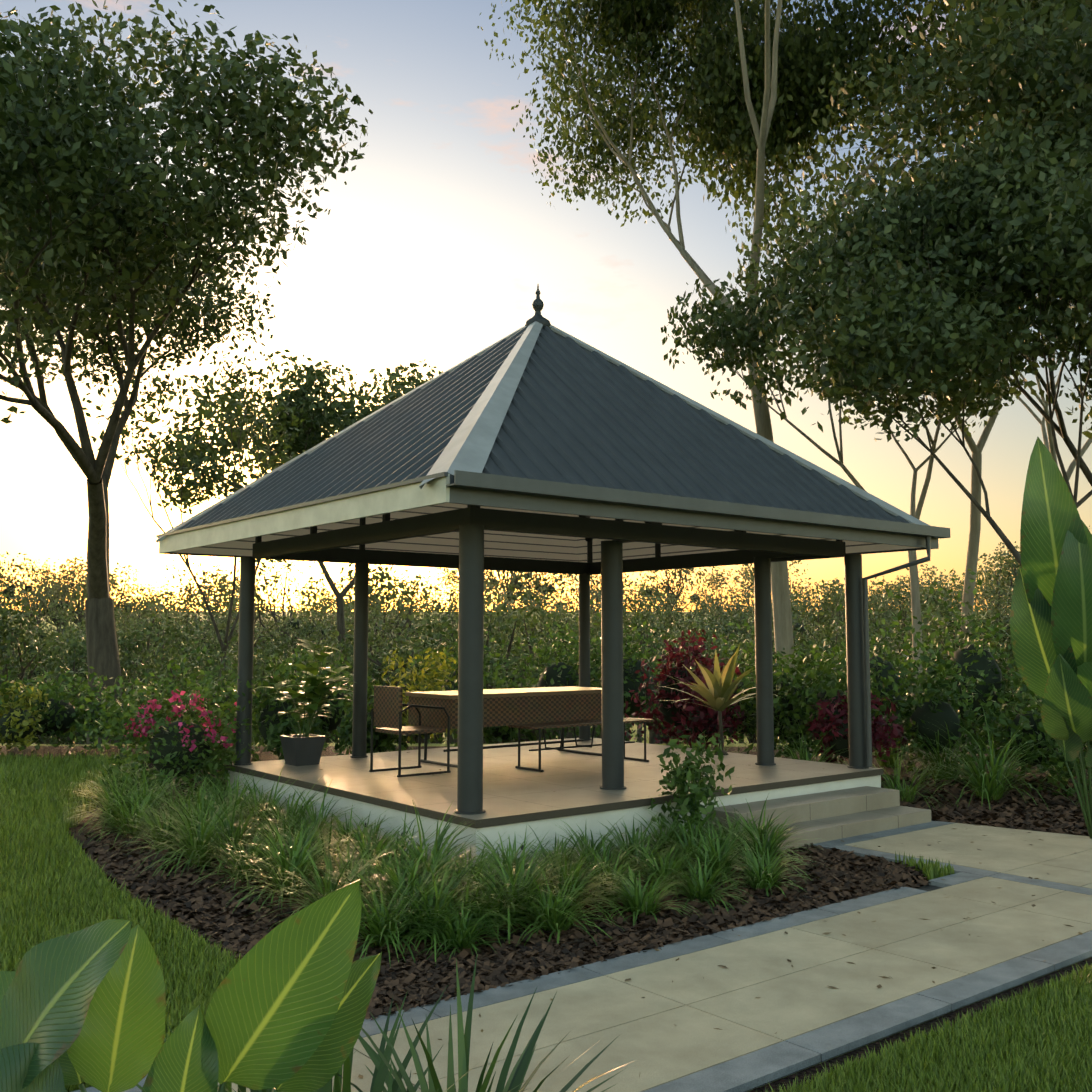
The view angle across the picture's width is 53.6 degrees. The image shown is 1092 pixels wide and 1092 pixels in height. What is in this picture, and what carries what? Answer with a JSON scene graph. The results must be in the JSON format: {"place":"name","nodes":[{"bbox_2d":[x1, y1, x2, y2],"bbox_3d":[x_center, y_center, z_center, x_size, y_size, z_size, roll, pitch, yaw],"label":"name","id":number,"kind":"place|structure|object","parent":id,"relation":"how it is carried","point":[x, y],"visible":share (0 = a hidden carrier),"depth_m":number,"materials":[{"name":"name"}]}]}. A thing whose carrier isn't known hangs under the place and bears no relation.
{"place":"outdoors","nodes":[
{"label":"outdoors","id":0,"kind":"place"},
{"bbox_2d":[0,611,1090,1091],"bbox_3d":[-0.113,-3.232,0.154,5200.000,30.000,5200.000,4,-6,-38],"label":"ground","id":1,"kind":"structure","parent":0,"point":[734,743],"depth_m":125.39,"materials":[{"name":"green plant"}]},
{"bbox_2d":[64,1082,278,1091],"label":"plant stems","id":2,"kind":"object","parent":1,"relation":"on","point":[82,1088],"visible":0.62,"depth_m":2.67,"materials":[{"name":"green plant"}]},
{"bbox_2d":[0,879,381,1091],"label":"broad leaves","id":3,"kind":"object","parent":2,"relation":"on","point":[289,1004],"visible":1,"depth_m":2.46,"materials":[{"name":"green plant"}]},
{"bbox_2d":[0,0,372,743],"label":"gum tree","id":4,"kind":"object","parent":1,"relation":"on","point":[71,138],"depth_m":19.83,"materials":[{"name":"green plant"}]},
{"bbox_2d":[82,350,305,741],"bbox_3d":[-9.704,2.020,31.199,7.100,15.242,5.002,4,-6,-38],"label":"thin tree","id":5,"kind":"object","parent":1,"relation":"on","point":[166,458],"depth_m":31.29,"materials":[{"name":"green plant"}]},
{"bbox_2d":[0,644,456,750],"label":"yellow green shrubs","id":6,"kind":"object","parent":1,"relation":"on","point":[432,676],"visible":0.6,"depth_m":15.27,"materials":[{"name":"green plant"}]},
{"bbox_2d":[124,349,447,658],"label":"gum tree","id":7,"kind":"object","parent":1,"relation":"on","point":[328,420],"depth_m":54.69,"materials":[{"name":"green plant"}]},
{"bbox_2d":[136,955,637,1091],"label":"spiky plants","id":8,"kind":"object","parent":1,"relation":"on","point":[382,1074],"visible":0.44,"depth_m":3.40,"materials":[{"name":"green plant"}]},
{"bbox_2d":[0,549,1020,690],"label":"bushland foliage","id":9,"kind":"object","parent":1,"relation":"on","point":[834,597],"visible":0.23,"depth_m":88.36,"materials":[{"name":"green plant"}]},
{"bbox_2d":[3,573,1023,744],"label":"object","id":10,"kind":"object","parent":1,"relation":"on","point":[297,623],"depth_m":150.69,"materials":[{"name":"green plant"}]},
{"bbox_2d":[0,583,1037,744],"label":"bushland foliage","id":11,"kind":"object","parent":1,"relation":"on","point":[54,652],"visible":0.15,"depth_m":28.26,"materials":[{"name":"green plant"}]},
{"bbox_2d":[0,560,1039,744],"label":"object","id":12,"kind":"object","parent":1,"relation":"on","point":[652,734],"visible":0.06,"depth_m":89.68,"materials":[{"name":"plant"}]},
{"bbox_2d":[0,569,1091,834],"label":"green shrubs","id":13,"kind":"object","parent":1,"relation":"on","point":[112,721],"visible":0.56,"depth_m":14.50,"materials":[{"name":"green plant"}]},
{"bbox_2d":[0,750,1091,1091],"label":"lawn grass","id":14,"kind":"structure","parent":1,"relation":"on","point":[54,878],"depth_m":5.56,"materials":[{"name":"green plant"}]},
{"bbox_2d":[0,525,1091,650],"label":"distant shrubs","id":15,"kind":"object","parent":1,"relation":"on","point":[223,587],"visible":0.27,"depth_m":164.02,"materials":[{"name":"green plant"}]},
{"bbox_2d":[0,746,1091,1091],"bbox_3d":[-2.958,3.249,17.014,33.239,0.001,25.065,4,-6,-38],"label":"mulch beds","id":16,"kind":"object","parent":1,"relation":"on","point":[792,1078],"visible":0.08,"depth_m":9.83,"materials":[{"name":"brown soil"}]},
{"bbox_2d":[0,644,1056,775],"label":"shrubs","id":17,"kind":"object","parent":16,"relation":"on","point":[936,722],"visible":0.27,"depth_m":15.31,"materials":[{"name":"green plant"}]},
{"bbox_2d":[124,689,236,751],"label":"flowers","id":18,"kind":"object","parent":17,"relation":"on","point":[176,709],"visible":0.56,"depth_m":11.27,"materials":[{"name":"plant"}]},
{"bbox_2d":[53,703,1091,966],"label":"lomandra clumps","id":19,"kind":"object","parent":16,"relation":"on","point":[441,895],"visible":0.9,"depth_m":7.67,"materials":[{"name":"green plant"}]},
{"bbox_2d":[66,773,1091,1020],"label":"mulch bark chips","id":20,"kind":"object","parent":16,"relation":"on","point":[422,981],"visible":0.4,"depth_m":7.06,"materials":[{"name":"brown wood"}]},
{"bbox_2d":[670,765,701,823],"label":"shrub stems","id":21,"kind":"object","parent":20,"relation":"on","point":[693,783],"visible":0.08,"depth_m":9.04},
{"bbox_2d":[655,642,776,754],"bbox_3d":[1.996,1.759,12.558,1.584,1.308,1.564,4,-6,-38],"label":"cordyline","id":22,"kind":"object","parent":16,"relation":"on","point":[718,693],"depth_m":12.43,"materials":[{"name":"green plant"}]},
{"bbox_2d":[1065,741,1091,838],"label":"plant stems","id":23,"kind":"object","parent":16,"relation":"on","point":[1086,807],"visible":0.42,"depth_m":9.39,"materials":[{"name":"green plant"}]},
{"bbox_2d":[1010,437,1091,766],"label":"tropical leaves","id":24,"kind":"object","parent":23,"relation":"attached to","point":[1051,623],"visible":1,"depth_m":9.10,"materials":[{"name":"green plant"}]},
{"bbox_2d":[226,737,931,871],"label":"platform deck","id":25,"kind":"structure","parent":1,"relation":"on","point":[832,801],"depth_m":9.86,"materials":[{"name":"brown wood"}]},
{"bbox_2d":[280,734,325,765],"bbox_3d":[-2.595,2.172,11.509,0.360,0.300,0.360,4,-6,-38],"label":"square pot","id":26,"kind":"object","parent":25,"relation":"on","point":[301,751],"visible":1,"depth_m":11.40,"materials":[{"name":"grey ceramic"}]},
{"bbox_2d":[250,639,355,736],"bbox_3d":[-2.562,1.535,11.571,1.209,1.069,1.012,4,-6,-38],"label":"pot plant","id":27,"kind":"object","parent":26,"relation":"on","point":[311,684],"depth_m":11.47,"materials":[{"name":"green plant"}]},
{"bbox_2d":[369,686,450,776],"bbox_3d":[-1.357,1.828,10.798,0.600,0.856,0.566,4,-6,-38],"label":"chair","id":28,"kind":"object","parent":25,"relation":"on","point":[386,711],"visible":1,"depth_m":10.68,"materials":[{"name":"wicker"}]},
{"bbox_2d":[249,792,639,849],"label":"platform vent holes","id":29,"kind":"object","parent":25,"relation":"on","point":[522,846],"visible":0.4,"depth_m":8.93,"materials":[{"name":"black"}]},
{"bbox_2d":[405,686,601,767],"bbox_3d":[-0.322,1.977,11.937,2.350,0.756,0.890,4,-6,-38],"label":"wicker table","id":30,"kind":"object","parent":25,"relation":"on","point":[507,707],"visible":0.62,"depth_m":11.55,"materials":[{"name":"brown wicker"}]},
{"bbox_2d":[234,524,868,814],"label":"columns","id":31,"kind":"structure","parent":25,"relation":"on","point":[470,679],"depth_m":11.17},
{"bbox_2d":[252,507,845,574],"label":"roof beams","id":32,"kind":"structure","parent":31,"relation":"on","point":[326,546],"depth_m":10.49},
{"bbox_2d":[176,326,908,530],"bbox_3d":[-0.088,-1.307,11.768,6.142,2.377,5.743,4,-6,-38],"label":"roof","id":33,"kind":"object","parent":32,"relation":"on","point":[576,413],"visible":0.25,"depth_m":10.15,"materials":[{"name":"grey metal"}]},
{"bbox_2d":[525,285,550,328],"bbox_3d":[-0.088,-2.628,11.883,0.320,0.530,0.320,4,-6,-38],"label":"roof finial","id":34,"kind":"object","parent":33,"relation":"on","point":[537,304],"visible":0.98,"depth_m":11.83,"materials":[{"name":"grey metal"}]},
{"bbox_2d":[156,321,936,542],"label":"gazebo hip caps","id":35,"kind":"object","parent":33,"relation":"on","point":[468,447],"visible":0.33,"depth_m":10.31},
{"bbox_2d":[509,717,653,771],"bbox_3d":[0.401,2.089,11.421,1.700,0.450,0.440,4,-6,-38],"label":"bench","id":36,"kind":"object","parent":25,"relation":"on","point":[543,726],"visible":0.77,"depth_m":11.24,"materials":[{"name":"metal"}]},
{"bbox_2d":[477,0,1091,742],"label":"tall gum tree","id":37,"kind":"object","parent":1,"relation":"on","point":[617,16],"depth_m":27.79,"materials":[{"name":"green plant"}]},
{"bbox_2d":[624,0,1091,744],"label":"gum tree","id":38,"kind":"object","parent":1,"relation":"on","point":[803,71],"depth_m":26.67,"materials":[{"name":"green plant"}]},
{"bbox_2d":[661,105,1087,740],"bbox_3d":[6.703,-1.742,20.351,7.384,11.116,7.487,4,-6,-38],"label":"gum tree","id":39,"kind":"object","parent":1,"relation":"on","point":[875,219],"depth_m":19.77,"materials":[{"name":"green plant"}]},
{"bbox_2d":[744,138,1091,751],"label":"gum tree","id":40,"kind":"object","parent":1,"relation":"on","point":[909,329],"depth_m":16.61,"materials":[{"name":"green plant"}]},
{"bbox_2d":[903,142,1091,744],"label":"gum tree","id":41,"kind":"object","parent":1,"relation":"on","point":[1049,445],"depth_m":38.34,"materials":[{"name":"green plant"}]},
{"bbox_2d":[0,0,1091,611],"label":"sky","id":42,"kind":"structure","parent":0,"point":[438,245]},
{"bbox_2d":[174,503,920,561],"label":"ceiling","id":43,"kind":"structure","parent":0,"point":[502,544],"depth_m":13.88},
{"bbox_2d":[255,505,842,562],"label":"brackets","id":44,"kind":"object","parent":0,"point":[385,517],"visible":0.04,"depth_m":12.45,"materials":[{"name":"black metal"}]},
{"bbox_2d":[156,470,950,766],"bbox_3d":[-0.053,1.070,11.527,6.227,2.460,5.896,4,-6,-38],"label":"roof gutter","id":45,"kind":"object","parent":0,"point":[479,489],"visible":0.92,"depth_m":9.00,"materials":[{"name":"beige metal"}]},
{"bbox_2d":[72,821,1091,1091],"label":"path paving","id":46,"kind":"structure","parent":0,"point":[800,1015],"depth_m":5.46,"materials":[{"name":"concrete"}]},
{"bbox_2d":[290,747,1086,1078],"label":"fallen leaves","id":47,"kind":"object","parent":46,"relation":"on","point":[786,933],"visible":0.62,"depth_m":6.05,"materials":[{"name":"brown plant"}]},
{"bbox_2d":[625,628,908,764],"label":"red-leaved shrubs","id":48,"kind":"object","parent":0,"point":[879,735],"visible":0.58,"depth_m":14.55,"materials":[{"name":"red plant"}]},
{"bbox_2d":[782,0,1091,485],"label":"gum tree","id":49,"kind":"object","parent":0,"point":[1066,104],"depth_m":20.33,"materials":[{"name":"green plant"}]}
]}

